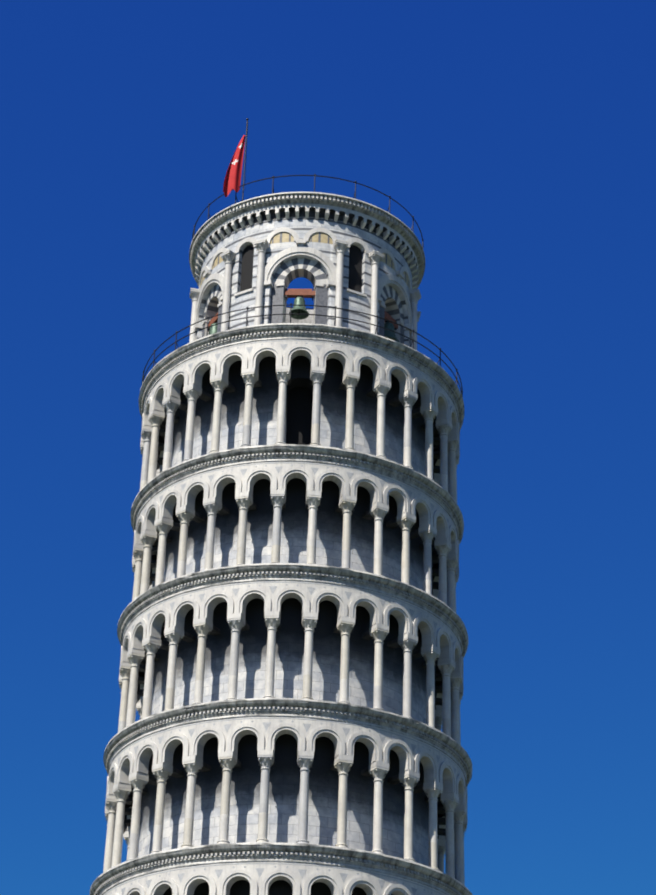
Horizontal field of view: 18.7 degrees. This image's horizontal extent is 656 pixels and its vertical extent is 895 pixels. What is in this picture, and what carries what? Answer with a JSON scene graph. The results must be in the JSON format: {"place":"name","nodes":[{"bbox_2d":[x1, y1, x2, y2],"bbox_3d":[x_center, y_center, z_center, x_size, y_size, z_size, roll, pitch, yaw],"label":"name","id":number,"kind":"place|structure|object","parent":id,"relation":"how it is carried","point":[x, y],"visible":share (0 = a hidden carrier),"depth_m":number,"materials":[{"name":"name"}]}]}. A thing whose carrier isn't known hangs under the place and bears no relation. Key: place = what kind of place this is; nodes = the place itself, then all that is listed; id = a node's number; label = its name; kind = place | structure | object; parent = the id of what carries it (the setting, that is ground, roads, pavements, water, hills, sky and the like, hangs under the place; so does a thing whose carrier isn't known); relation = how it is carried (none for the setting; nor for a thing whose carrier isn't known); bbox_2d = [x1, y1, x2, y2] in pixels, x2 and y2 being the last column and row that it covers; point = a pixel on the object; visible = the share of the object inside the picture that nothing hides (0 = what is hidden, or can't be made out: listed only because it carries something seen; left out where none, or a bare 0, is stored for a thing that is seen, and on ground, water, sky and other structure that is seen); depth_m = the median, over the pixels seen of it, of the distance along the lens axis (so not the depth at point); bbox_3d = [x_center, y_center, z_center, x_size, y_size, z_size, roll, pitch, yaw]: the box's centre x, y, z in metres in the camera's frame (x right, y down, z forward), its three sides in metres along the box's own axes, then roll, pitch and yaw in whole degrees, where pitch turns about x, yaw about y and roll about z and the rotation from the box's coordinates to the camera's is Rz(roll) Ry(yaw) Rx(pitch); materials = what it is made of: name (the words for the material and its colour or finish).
{"place":"outdoors","nodes":[
{"label":"outdoors","id":0,"kind":"place"},
{"bbox_2d":[163,880,392,894],"bbox_3d":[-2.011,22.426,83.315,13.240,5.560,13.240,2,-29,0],"label":"wall","id":1,"kind":"structure","parent":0,"point":[277,887],"depth_m":78.74,"materials":[{"name":"grey stone"}]},
{"bbox_2d":[90,842,472,894],"bbox_3d":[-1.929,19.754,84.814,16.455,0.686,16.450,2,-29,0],"label":"cornice","id":2,"kind":"structure","parent":1,"relation":"on","point":[336,851],"depth_m":78.53,"materials":[{"name":"grey stone"}]},
{"bbox_2d":[138,734,428,865],"bbox_3d":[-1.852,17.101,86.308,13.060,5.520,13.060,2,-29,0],"label":"wall","id":3,"kind":"structure","parent":2,"relation":"on","point":[284,793],"depth_m":81.28,"materials":[{"name":"grey stone"}]},
{"bbox_2d":[103,698,471,806],"bbox_3d":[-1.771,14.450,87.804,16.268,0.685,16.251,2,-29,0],"label":"cornice","id":4,"kind":"structure","parent":3,"relation":"on","point":[459,749],"depth_m":81.71,"materials":[{"name":"grey stone"}]},
{"bbox_2d":[151,598,425,723],"bbox_3d":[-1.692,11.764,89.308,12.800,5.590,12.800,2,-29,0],"label":"wall","id":5,"kind":"structure","parent":4,"relation":"on","point":[289,655],"depth_m":84.43,"materials":[{"name":"white stone"}]},
{"bbox_2d":[117,563,467,673],"bbox_3d":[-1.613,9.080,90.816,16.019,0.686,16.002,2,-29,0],"label":"cornice","id":6,"kind":"structure","parent":5,"relation":"on","point":[303,568],"depth_m":84.87,"materials":[{"name":"white stone"}]},
{"bbox_2d":[164,478,423,589],"bbox_3d":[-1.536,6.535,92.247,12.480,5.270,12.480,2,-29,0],"label":"wall","id":7,"kind":"structure","parent":6,"relation":"on","point":[294,527],"depth_m":87.52,"materials":[{"name":"white stone"}]},
{"bbox_2d":[130,444,463,566],"bbox_3d":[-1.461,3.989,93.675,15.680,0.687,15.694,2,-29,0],"label":"cornice","id":8,"kind":"structure","parent":7,"relation":"on","point":[319,450],"depth_m":87.89,"materials":[{"name":"white stone"}]},
{"bbox_2d":[171,356,424,474],"bbox_3d":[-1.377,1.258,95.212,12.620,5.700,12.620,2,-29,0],"label":"wall","id":9,"kind":"structure","parent":8,"relation":"on","point":[299,405],"depth_m":90.64,"materials":[{"name":"white stone"}]},
{"bbox_2d":[138,323,463,450],"bbox_3d":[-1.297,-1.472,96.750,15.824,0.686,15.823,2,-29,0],"label":"cornice","id":10,"kind":"structure","parent":9,"relation":"on","point":[320,328],"depth_m":90.98,"materials":[{"name":"white stone"}]},
{"bbox_2d":[189,194,423,349],"bbox_3d":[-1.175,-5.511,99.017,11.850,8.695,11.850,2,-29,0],"label":"belfry","id":11,"kind":"object","parent":10,"relation":"on","point":[338,263],"visible":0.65,"depth_m":95.92,"materials":[{"name":"white stone"}]},
{"bbox_2d":[0,0,655,894],"label":"sky","id":12,"kind":"structure","parent":0,"point":[518,137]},
{"bbox_3d":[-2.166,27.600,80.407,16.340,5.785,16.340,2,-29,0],"label":"loggia","id":13,"kind":"object","parent":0,"visible":0},
{"bbox_2d":[94,851,461,894],"bbox_3d":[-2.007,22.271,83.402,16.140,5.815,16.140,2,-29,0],"label":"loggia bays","id":14,"kind":"object","parent":13,"relation":"on","point":[261,877],"visible":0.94,"depth_m":78.05,"materials":[{"name":"white stone"}]},
{"bbox_2d":[103,706,468,885],"bbox_3d":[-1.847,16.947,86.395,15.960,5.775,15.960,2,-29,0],"label":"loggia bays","id":15,"kind":"object","parent":14,"relation":"on","point":[444,776],"visible":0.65,"depth_m":81.41,"materials":[{"name":"white stone"}]},
{"bbox_2d":[118,571,464,744],"bbox_3d":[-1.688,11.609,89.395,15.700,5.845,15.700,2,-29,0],"label":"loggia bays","id":16,"kind":"object","parent":15,"relation":"on","point":[444,688],"visible":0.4,"depth_m":84.53,"materials":[{"name":"white stone"}]},
{"bbox_2d":[132,452,460,612],"bbox_3d":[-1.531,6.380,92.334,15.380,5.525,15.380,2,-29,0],"label":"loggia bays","id":17,"kind":"object","parent":16,"relation":"on","point":[441,575],"visible":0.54,"depth_m":87.56,"materials":[{"name":"white stone"}]},
{"bbox_2d":[140,330,460,502],"bbox_3d":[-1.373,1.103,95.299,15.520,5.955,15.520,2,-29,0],"label":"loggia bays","id":18,"kind":"object","parent":17,"relation":"on","point":[441,462],"visible":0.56,"depth_m":90.53,"materials":[{"name":"white stone"}]},
{"bbox_2d":[142,303,462,396],"bbox_3d":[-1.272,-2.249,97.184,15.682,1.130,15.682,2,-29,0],"label":"terrace rail","id":19,"kind":"object","parent":18,"relation":"on","point":[290,314],"depth_m":91.52,"materials":[{"name":"metal"}]},
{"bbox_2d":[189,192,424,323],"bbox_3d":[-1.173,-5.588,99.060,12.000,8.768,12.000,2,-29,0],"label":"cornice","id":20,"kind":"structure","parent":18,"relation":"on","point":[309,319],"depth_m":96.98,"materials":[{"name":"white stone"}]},
{"bbox_2d":[208,313,217,334],"bbox_3d":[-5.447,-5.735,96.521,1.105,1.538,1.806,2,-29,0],"label":"bell","id":21,"kind":"object","parent":20,"relation":"hanging from","point":[213,321],"visible":0.31,"depth_m":96.38,"materials":[{"name":"green metal"}]},
{"bbox_2d":[240,118,248,201],"bbox_3d":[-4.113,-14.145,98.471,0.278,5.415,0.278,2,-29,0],"label":"flagpole","id":22,"kind":"object","parent":20,"relation":"on","point":[245,157],"visible":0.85,"depth_m":98.58,"materials":[{"name":"metal"}]},
{"bbox_2d":[223,135,245,196],"bbox_3d":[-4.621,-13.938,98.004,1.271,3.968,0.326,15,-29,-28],"label":"flag","id":23,"kind":"object","parent":22,"relation":"attached to","point":[232,179],"visible":1,"depth_m":97.85,"materials":[{"name":"red fabric"}]},
{"bbox_2d":[284,288,315,319],"bbox_3d":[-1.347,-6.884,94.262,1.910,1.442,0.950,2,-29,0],"label":"bell","id":24,"kind":"object","parent":20,"relation":"hanging from","point":[299,295],"visible":0.85,"depth_m":94.31,"materials":[{"name":"green metal"}]},
{"bbox_2d":[192,174,423,308],"bbox_3d":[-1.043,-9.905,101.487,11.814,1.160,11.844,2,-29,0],"label":"rail top","id":25,"kind":"object","parent":20,"relation":"on","point":[273,177],"visible":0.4,"depth_m":97.49,"materials":[{"name":"metal"}]},
{"bbox_2d":[384,311,398,341],"bbox_3d":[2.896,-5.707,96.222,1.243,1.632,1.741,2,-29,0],"label":"bell","id":26,"kind":"object","parent":20,"relation":"hanging from","point":[390,326],"visible":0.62,"depth_m":96.01,"materials":[{"name":"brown metal"}]}
]}

